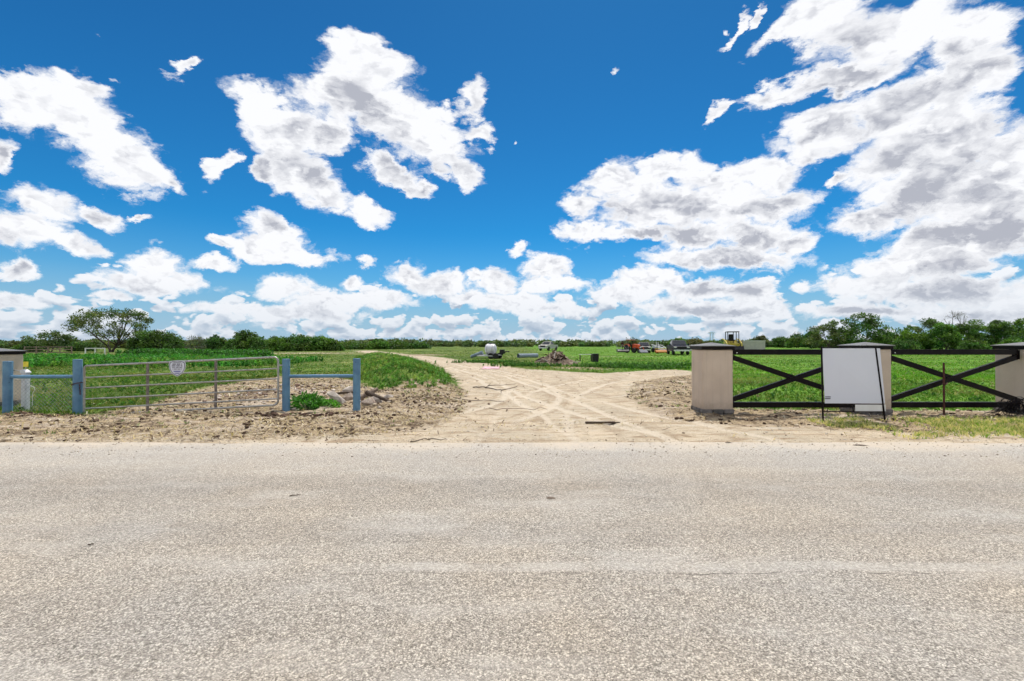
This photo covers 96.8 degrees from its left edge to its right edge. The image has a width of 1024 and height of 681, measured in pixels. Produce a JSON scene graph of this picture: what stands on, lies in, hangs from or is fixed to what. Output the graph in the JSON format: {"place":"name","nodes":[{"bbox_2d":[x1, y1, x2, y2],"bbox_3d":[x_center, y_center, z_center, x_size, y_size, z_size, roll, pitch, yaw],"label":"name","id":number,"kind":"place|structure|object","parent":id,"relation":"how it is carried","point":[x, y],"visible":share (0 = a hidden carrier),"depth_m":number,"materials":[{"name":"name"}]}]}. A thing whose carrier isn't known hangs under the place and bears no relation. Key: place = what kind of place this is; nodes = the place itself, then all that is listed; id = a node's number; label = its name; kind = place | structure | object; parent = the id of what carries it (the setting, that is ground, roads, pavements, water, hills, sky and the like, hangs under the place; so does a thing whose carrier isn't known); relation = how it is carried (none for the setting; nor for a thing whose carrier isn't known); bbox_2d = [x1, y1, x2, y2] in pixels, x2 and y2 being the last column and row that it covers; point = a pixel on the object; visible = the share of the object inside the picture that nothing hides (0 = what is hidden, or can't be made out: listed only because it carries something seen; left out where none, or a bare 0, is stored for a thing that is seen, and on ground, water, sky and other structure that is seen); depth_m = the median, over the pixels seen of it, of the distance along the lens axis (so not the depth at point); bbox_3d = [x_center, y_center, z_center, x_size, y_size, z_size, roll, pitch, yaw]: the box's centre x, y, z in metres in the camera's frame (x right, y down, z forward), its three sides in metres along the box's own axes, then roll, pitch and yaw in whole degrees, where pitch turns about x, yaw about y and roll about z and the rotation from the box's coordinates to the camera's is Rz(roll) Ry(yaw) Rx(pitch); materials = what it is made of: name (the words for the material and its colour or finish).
{"place":"outdoors","nodes":[
{"label":"outdoors","id":0,"kind":"place"},
{"bbox_2d":[0,350,753,422],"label":"dirt track","id":1,"kind":"structure","parent":0,"point":[588,404],"depth_m":13.64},
{"bbox_2d":[482,366,498,368],"bbox_3d":[-1.418,1.772,29.650,1.207,0.078,2.203,0,0,0],"label":"cloth","id":2,"kind":"object","parent":1,"relation":"on","point":[486,367],"visible":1,"depth_m":29.56,"materials":[{"name":"pink fabric"}]},
{"bbox_2d":[473,384,516,390],"bbox_3d":[-0.613,1.662,16.031,1.610,0.095,3.785,0,0,0],"label":"fallen branch","id":3,"kind":"object","parent":1,"relation":"on","point":[493,388],"visible":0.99,"depth_m":15.97,"materials":[{"name":"brown wood"}]},
{"bbox_2d":[490,407,545,409],"bbox_3d":[0.151,1.650,11.044,1.431,0.059,0.231,0,0,-5],"label":"stick","id":4,"kind":"object","parent":1,"relation":"on","point":[515,408],"visible":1,"depth_m":11.03,"materials":[{"name":"brown wood"}]},
{"bbox_2d":[0,442,1023,680],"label":"road","id":5,"kind":"structure","parent":0,"point":[614,561],"depth_m":3.33,"materials":[{"name":"grey asphalt"}]},
{"bbox_2d":[0,344,1023,443],"bbox_3d":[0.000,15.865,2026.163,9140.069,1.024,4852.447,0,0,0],"label":"ground","id":6,"kind":"structure","parent":0,"point":[695,431],"depth_m":9.16,"materials":[{"name":"beige soil"}]},
{"bbox_2d":[0,348,25,406],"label":"stucco pillar","id":7,"kind":"structure","parent":6,"relation":"on","point":[15,356],"depth_m":11.51,"materials":[{"name":"paint"}]},
{"bbox_2d":[13,362,34,410],"bbox_3d":[-11.518,1.086,10.731,0.577,1.170,0.152,0,0,0],"label":"marker post","id":8,"kind":"object","parent":6,"relation":"on","point":[25,394],"visible":0.84,"depth_m":10.70,"materials":[{"name":"white plastic"}]},
{"bbox_2d":[7,342,46,351],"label":"shrub","id":9,"kind":"object","parent":6,"relation":"on","point":[21,346],"visible":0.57,"depth_m":79.29,"materials":[{"name":"green plant"}]},
{"bbox_2d":[2,359,82,413],"bbox_3d":[-10.560,1.085,10.237,1.689,1.325,0.168,0,0,-2],"label":"post and rail","id":10,"kind":"object","parent":6,"relation":"on","point":[8,376],"visible":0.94,"depth_m":10.20,"materials":[{"name":"blue metal"}]},
{"bbox_2d":[24,346,71,353],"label":"rail fence","id":11,"kind":"object","parent":6,"relation":"on","point":[48,349],"visible":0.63,"depth_m":65.91,"materials":[{"name":"brown wood"}]},
{"bbox_2d":[20,329,78,351],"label":"open tree","id":12,"kind":"object","parent":6,"relation":"on","point":[58,342],"visible":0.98,"depth_m":81.08,"materials":[{"name":"green plant"}]},
{"bbox_2d":[63,339,99,350],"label":"shrub","id":13,"kind":"object","parent":6,"relation":"on","point":[81,346],"visible":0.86,"depth_m":91.03,"materials":[{"name":"green plant"}]},
{"bbox_2d":[85,348,104,353],"bbox_3d":[-58.656,1.577,63.980,2.842,1.100,0.140,0,0,0],"label":"rail fence","id":14,"kind":"object","parent":6,"relation":"on","point":[94,349],"visible":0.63,"depth_m":63.91,"materials":[{"name":"white metal"}]},
{"bbox_2d":[61,306,153,351],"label":"spreading tree","id":15,"kind":"object","parent":6,"relation":"on","point":[79,321],"visible":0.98,"depth_m":82.60,"materials":[{"name":"green plant"}]},
{"bbox_2d":[125,329,187,350],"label":"round bush","id":16,"kind":"object","parent":6,"relation":"on","point":[150,339],"visible":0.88,"depth_m":80.13,"materials":[{"name":"green plant"}]},
{"bbox_2d":[184,335,207,350],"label":"dry shrub","id":17,"kind":"object","parent":6,"relation":"on","point":[198,340],"visible":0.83,"depth_m":79.76,"materials":[{"name":"green plant"}]},
{"bbox_2d":[198,334,228,349],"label":"round bush","id":18,"kind":"object","parent":6,"relation":"on","point":[215,342],"visible":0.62,"depth_m":83.06,"materials":[{"name":"green plant"}]},
{"bbox_2d":[222,329,270,351],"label":"round bush","id":19,"kind":"object","parent":6,"relation":"on","point":[242,339],"visible":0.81,"depth_m":82.70,"materials":[{"name":"green plant"}]},
{"bbox_2d":[264,335,296,351],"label":"tree","id":20,"kind":"object","parent":6,"relation":"on","point":[276,344],"visible":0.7,"depth_m":89.75,"materials":[{"name":"green plant"}]},
{"bbox_2d":[281,333,319,350],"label":"tree","id":21,"kind":"object","parent":6,"relation":"on","point":[300,341],"visible":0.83,"depth_m":91.08,"materials":[{"name":"green plant"}]},
{"bbox_2d":[290,390,328,410],"bbox_3d":[-4.931,1.435,10.997,0.970,0.497,0.768,0,0,0],"label":"bush","id":22,"kind":"object","parent":6,"relation":"on","point":[307,400],"visible":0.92,"depth_m":10.87,"materials":[{"name":"green plant"}]},
{"bbox_2d":[299,335,333,350],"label":"tree","id":23,"kind":"object","parent":6,"relation":"on","point":[318,341],"visible":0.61,"depth_m":92.09,"materials":[{"name":"green plant"}]},
{"bbox_2d":[282,358,360,411],"bbox_3d":[-4.460,1.082,10.652,1.790,1.326,0.168,0,0,-3],"label":"post and rail","id":24,"kind":"object","parent":6,"relation":"on","point":[287,376],"visible":0.85,"depth_m":10.61,"materials":[{"name":"blue metal"}]},
{"bbox_2d":[83,356,282,412],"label":"tube gate","id":25,"kind":"structure","parent":24,"relation":"attached to","point":[147,385],"depth_m":10.41,"materials":[{"name":"metal"}]},
{"bbox_2d":[169,360,185,375],"bbox_3d":[-7.609,0.632,10.339,0.370,0.370,0.007,0,0,-3],"label":"shield sign","id":26,"kind":"object","parent":25,"relation":"attached to","point":[176,367],"visible":1,"depth_m":10.34,"materials":[{"name":"white metal"}]},
{"bbox_2d":[311,398,341,407],"bbox_3d":[-4.563,1.533,11.160,0.798,0.288,0.580,0,0,23],"label":"bush","id":27,"kind":"object","parent":6,"relation":"on","point":[334,404],"visible":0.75,"depth_m":11.05,"materials":[{"name":"green plant"}]},
{"bbox_2d":[323,339,344,350],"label":"tree","id":28,"kind":"object","parent":6,"relation":"on","point":[336,346],"visible":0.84,"depth_m":92.91,"materials":[{"name":"green plant"}]},
{"bbox_2d":[327,391,345,403],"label":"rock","id":29,"kind":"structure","parent":6,"relation":"on","point":[334,395],"depth_m":11.80,"materials":[{"name":"grey stone"}]},
{"bbox_2d":[342,392,352,400],"bbox_3d":[-4.391,1.536,12.290,0.413,0.290,0.312,13,-5,-22],"label":"rock","id":30,"kind":"object","parent":6,"relation":"on","point":[347,396],"visible":0.53,"depth_m":12.21,"materials":[{"name":"beige stone"}]},
{"bbox_2d":[336,391,352,394],"bbox_3d":[-4.560,1.425,12.341,0.754,0.110,0.070,0,0,7],"label":"branch","id":31,"kind":"object","parent":30,"relation":"on","point":[338,393],"visible":0.56,"depth_m":12.32,"materials":[{"name":"brown wood"}]},
{"bbox_2d":[342,386,352,391],"bbox_3d":[-4.650,1.466,13.163,0.434,0.304,0.258,-11,1,-6],"label":"rock","id":32,"kind":"object","parent":6,"relation":"on","point":[348,389],"visible":0.4,"depth_m":13.04,"materials":[{"name":"stone"}]},
{"bbox_2d":[343,341,367,349],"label":"round bush","id":33,"kind":"object","parent":6,"relation":"on","point":[351,345],"visible":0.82,"depth_m":117.80,"materials":[{"name":"green plant"}]},
{"bbox_2d":[361,397,374,405],"bbox_3d":[-3.634,1.571,11.587,0.308,0.260,0.365,7,4,38],"label":"rock","id":34,"kind":"object","parent":6,"relation":"on","point":[369,401],"visible":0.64,"depth_m":11.47,"materials":[{"name":"beige stone"}]},
{"bbox_2d":[360,387,378,400],"bbox_3d":[-3.834,1.430,12.130,0.560,0.331,0.159,0,-1,-35],"label":"log","id":35,"kind":"object","parent":6,"relation":"on","point":[364,395],"visible":0.75,"depth_m":12.04,"materials":[{"name":"brown wood"}]},
{"bbox_2d":[373,396,381,402],"bbox_3d":[-3.520,1.573,11.889,0.310,0.200,0.270,12,3,-11],"label":"rock","id":36,"kind":"object","parent":6,"relation":"on","point":[376,399],"visible":0.39,"depth_m":11.79,"materials":[{"name":"stone"}]},
{"bbox_2d":[366,338,389,348],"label":"round bush","id":37,"kind":"object","parent":6,"relation":"on","point":[376,343],"visible":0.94,"depth_m":116.50,"materials":[{"name":"green plant"}]},
{"bbox_2d":[365,390,392,402],"bbox_3d":[-3.459,1.471,11.849,0.985,0.313,0.136,0,0,30],"label":"log","id":38,"kind":"object","parent":6,"relation":"on","point":[369,393],"visible":0.88,"depth_m":11.86,"materials":[{"name":"brown wood"}]},
{"bbox_2d":[389,339,410,348],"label":"round bush","id":39,"kind":"object","parent":6,"relation":"on","point":[400,344],"visible":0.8,"depth_m":120.46,"materials":[{"name":"green plant"}]},
{"bbox_2d":[408,342,431,348],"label":"round bush","id":40,"kind":"object","parent":6,"relation":"on","point":[422,345],"visible":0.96,"depth_m":122.64,"materials":[{"name":"green plant"}]},
{"bbox_2d":[470,343,508,358],"bbox_3d":[-2.339,1.075,47.506,4.262,1.615,1.715,0,0,14],"label":"tank trailer","id":41,"kind":"object","parent":6,"relation":"on","point":[490,350],"visible":0.98,"depth_m":47.04,"materials":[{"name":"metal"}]},
{"bbox_2d":[0,338,1002,347],"bbox_3d":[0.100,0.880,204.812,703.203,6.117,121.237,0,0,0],"label":"woodland","id":42,"kind":"object","parent":6,"relation":"on","point":[461,343],"visible":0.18,"depth_m":212.42,"materials":[{"name":"green plant"}]},
{"bbox_2d":[18,348,994,410],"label":"weeds","id":43,"kind":"object","parent":6,"relation":"on","point":[125,356],"visible":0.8,"depth_m":30.88,"materials":[{"name":"green plant"}]},
{"bbox_2d":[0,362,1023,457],"bbox_3d":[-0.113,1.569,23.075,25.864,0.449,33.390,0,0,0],"label":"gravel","id":44,"kind":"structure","parent":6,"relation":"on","point":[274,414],"depth_m":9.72,"materials":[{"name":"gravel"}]},
{"bbox_2d":[517,353,537,357],"bbox_3d":[1.726,1.665,49.735,2.600,0.480,0.480,0,-1,-35],"label":"culvert pipe","id":45,"kind":"object","parent":6,"relation":"on","point":[533,355],"visible":0.93,"depth_m":49.53,"materials":[{"name":"grey metal"}]},
{"bbox_2d":[538,341,557,350],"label":"pickup truck","id":46,"kind":"object","parent":6,"relation":"on","point":[548,345],"visible":0.97,"depth_m":96.70,"materials":[{"name":"metal"}]},
{"bbox_2d":[534,349,579,364],"bbox_3d":[3.254,1.280,35.492,4.300,1.238,3.200,0,0,0],"label":"debris pile","id":47,"kind":"object","parent":6,"relation":"on","point":[555,356],"visible":0.65,"depth_m":34.77,"materials":[{"name":"soil"}]},
{"bbox_2d":[591,354,598,361],"bbox_3d":[7.212,1.508,39.490,0.600,0.715,0.520,0,0,-8],"label":"black bin","id":48,"kind":"object","parent":6,"relation":"on","point":[594,357],"visible":0.98,"depth_m":39.27,"materials":[{"name":"paint"}]},
{"bbox_2d":[585,421,619,423],"bbox_3d":[1.810,1.634,9.062,0.699,0.035,0.075,0,0,-1],"label":"board","id":49,"kind":"object","parent":6,"relation":"on","point":[598,422],"visible":1,"depth_m":9.03,"materials":[{"name":"brown wood"}]},
{"bbox_2d":[616,341,628,351],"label":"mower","id":50,"kind":"object","parent":6,"relation":"on","point":[622,349],"visible":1,"depth_m":75.78,"materials":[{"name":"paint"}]},
{"bbox_2d":[615,337,645,346],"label":"tree","id":51,"kind":"object","parent":6,"relation":"on","point":[634,341],"visible":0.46,"depth_m":183.04,"materials":[{"name":"green plant"}]},
{"bbox_2d":[624,340,647,352],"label":"tractor","id":52,"kind":"object","parent":6,"relation":"on","point":[634,348],"visible":0.91,"depth_m":76.13,"materials":[{"name":"orange paint"}]},
{"bbox_2d":[637,342,650,352],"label":"pickup truck","id":53,"kind":"object","parent":6,"relation":"on","point":[646,346],"visible":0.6,"depth_m":75.73,"materials":[{"name":"paint"}]},
{"bbox_2d":[651,341,665,351],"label":"skid loader","id":54,"kind":"object","parent":6,"relation":"on","point":[657,345],"visible":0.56,"depth_m":80.14,"materials":[{"name":"white paint"}]},
{"bbox_2d":[655,347,666,352],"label":"implement","id":55,"kind":"object","parent":6,"relation":"on","point":[660,351],"visible":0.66,"depth_m":72.78,"materials":[{"name":"orange paint"}]},
{"bbox_2d":[667,337,686,344],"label":"tree","id":56,"kind":"object","parent":6,"relation":"on","point":[680,338],"visible":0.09,"depth_m":169.28,"materials":[{"name":"green plant"}]},
{"bbox_2d":[666,340,689,354],"bbox_3d":[24.016,0.994,65.909,2.714,2.063,6.381,0,0,10],"label":"pickup truck","id":57,"kind":"object","parent":6,"relation":"on","point":[673,346],"visible":1,"depth_m":64.48,"materials":[{"name":"white paint"}]},
{"bbox_2d":[686,337,705,345],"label":"tree","id":58,"kind":"object","parent":6,"relation":"on","point":[694,341],"visible":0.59,"depth_m":173.37,"materials":[{"name":"green plant"}]},
{"bbox_2d":[689,342,734,414],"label":"stucco pillar","id":59,"kind":"structure","parent":6,"relation":"on","point":[712,377],"depth_m":9.93,"materials":[{"name":"paint"}]},
{"bbox_2d":[733,349,860,407],"bbox_3d":[6.226,0.835,10.014,2.811,1.295,0.160,0,0,0],"label":"fence panel","id":60,"kind":"object","parent":59,"relation":"attached to","point":[790,378],"visible":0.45,"depth_m":9.97,"materials":[{"name":"black paint"}]},
{"bbox_2d":[722,331,743,348],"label":"skid loader","id":61,"kind":"object","parent":6,"relation":"on","point":[731,341],"visible":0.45,"depth_m":78.81,"materials":[{"name":"yellow paint"}]},
{"bbox_2d":[738,341,764,348],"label":"container","id":62,"kind":"object","parent":6,"relation":"on","point":[753,344],"visible":0.65,"depth_m":79.05,"materials":[{"name":"metal"}]},
{"bbox_2d":[751,335,770,346],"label":"tree","id":63,"kind":"object","parent":6,"relation":"on","point":[761,338],"visible":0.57,"depth_m":169.19,"materials":[{"name":"green plant"}]},
{"bbox_2d":[768,336,792,347],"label":"tree","id":64,"kind":"object","parent":6,"relation":"on","point":[778,342],"visible":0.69,"depth_m":164.08,"materials":[{"name":"green plant"}]},
{"bbox_2d":[784,331,809,347],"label":"tree","id":65,"kind":"object","parent":6,"relation":"on","point":[795,339],"visible":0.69,"depth_m":149.29,"materials":[{"name":"green plant"}]},
{"bbox_2d":[800,330,824,348],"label":"tree","id":66,"kind":"object","parent":6,"relation":"on","point":[807,334],"visible":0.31,"depth_m":140.00,"materials":[{"name":"green plant"}]},
{"bbox_2d":[803,319,845,347],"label":"oak tree","id":67,"kind":"object","parent":6,"relation":"on","point":[832,330],"visible":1,"depth_m":99.26,"materials":[{"name":"green plant"}]},
{"bbox_2d":[821,346,885,421],"bbox_3d":[6.892,0.920,9.202,1.271,1.597,0.098,0,0,2],"label":"blank sign","id":68,"kind":"object","parent":6,"relation":"on","point":[851,375],"visible":0.96,"depth_m":9.20,"materials":[{"name":"white metal"}]},
{"bbox_2d":[828,312,895,343],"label":"oak tree","id":69,"kind":"object","parent":6,"relation":"on","point":[851,333],"visible":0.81,"depth_m":97.97,"materials":[{"name":"green plant"}]},
{"bbox_2d":[837,342,894,415],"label":"stucco pillar","id":70,"kind":"structure","parent":6,"relation":"on","point":[885,351],"depth_m":9.93,"materials":[{"name":"paint"}]},
{"bbox_2d":[890,349,1019,407],"bbox_3d":[9.698,0.835,10.014,2.833,1.295,0.160,0,0,0],"label":"fence panel","id":71,"kind":"object","parent":70,"relation":"attached to","point":[1014,353],"visible":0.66,"depth_m":9.97,"materials":[{"name":"black paint"}]},
{"bbox_2d":[877,332,910,344],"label":"oak tree","id":72,"kind":"object","parent":6,"relation":"on","point":[891,339],"visible":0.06,"depth_m":102.60,"materials":[{"name":"green plant"}]},
{"bbox_2d":[890,338,922,348],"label":"round bush","id":73,"kind":"object","parent":6,"relation":"on","point":[907,344],"visible":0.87,"depth_m":90.98,"materials":[{"name":"green plant"}]},
{"bbox_2d":[892,325,935,348],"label":"oak tree","id":74,"kind":"object","parent":6,"relation":"on","point":[907,333],"visible":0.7,"depth_m":98.36,"materials":[{"name":"green plant"}]},
{"bbox_2d":[911,317,945,347],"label":"oak tree","id":75,"kind":"object","parent":6,"relation":"on","point":[930,323],"visible":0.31,"depth_m":111.31,"materials":[{"name":"green plant"}]},
{"bbox_2d":[923,322,963,348],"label":"oak tree","id":76,"kind":"object","parent":6,"relation":"on","point":[946,333],"visible":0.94,"depth_m":94.79,"materials":[{"name":"green plant"}]},
{"bbox_2d":[942,363,947,414],"bbox_3d":[9.379,1.112,9.854,0.154,1.260,0.068,0,0,-21],"label":"steel stake","id":77,"kind":"object","parent":6,"relation":"on","point":[943,383],"visible":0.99,"depth_m":9.85,"materials":[{"name":"brown metal"}]},
{"bbox_2d":[944,311,967,324],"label":"bare tree","id":78,"kind":"object","parent":6,"relation":"on","point":[957,315],"visible":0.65,"depth_m":105.80,"materials":[{"name":"grey plant"}]},
{"bbox_2d":[945,320,989,348],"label":"oak tree","id":79,"kind":"object","parent":6,"relation":"on","point":[972,331],"visible":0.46,"depth_m":99.15,"materials":[{"name":"green plant"}]},
{"bbox_2d":[957,337,991,348],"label":"round bush","id":80,"kind":"object","parent":6,"relation":"on","point":[973,343],"visible":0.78,"depth_m":89.31,"materials":[{"name":"green plant"}]},
{"bbox_2d":[970,319,1002,340],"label":"oak tree","id":81,"kind":"object","parent":6,"relation":"on","point":[983,328],"visible":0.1,"depth_m":107.79,"materials":[{"name":"green plant"}]},
{"bbox_2d":[982,397,1023,417],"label":"wire coil","id":82,"kind":"object","parent":6,"relation":"on","point":[1010,407],"visible":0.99,"depth_m":9.56,"materials":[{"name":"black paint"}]},
{"bbox_2d":[983,320,1023,347],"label":"oak tree","id":83,"kind":"object","parent":6,"relation":"on","point":[1000,328],"visible":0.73,"depth_m":99.47,"materials":[{"name":"green plant"}]},
{"bbox_2d":[990,342,1023,414],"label":"stucco pillar","id":84,"kind":"structure","parent":6,"relation":"on","point":[1009,378],"depth_m":10.21,"materials":[{"name":"paint"}]},
{"bbox_2d":[991,335,1023,344],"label":"round bush","id":85,"kind":"object","parent":6,"relation":"on","point":[1011,340],"visible":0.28,"depth_m":87.62,"materials":[{"name":"green plant"}]},
{"bbox_2d":[1002,318,1023,341],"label":"oak tree","id":86,"kind":"object","parent":6,"relation":"on","point":[1018,324],"visible":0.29,"depth_m":103.11,"materials":[{"name":"green plant"}]},
{"bbox_2d":[0,347,1023,438],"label":"grass","id":87,"kind":"structure","parent":0,"point":[982,426],"depth_m":16.97,"materials":[{"name":"green plant"}]},
{"bbox_2d":[0,0,1023,343],"label":"sky","id":88,"kind":"structure","parent":0,"point":[593,170],"materials":[{"name":"blue"}]}
]}

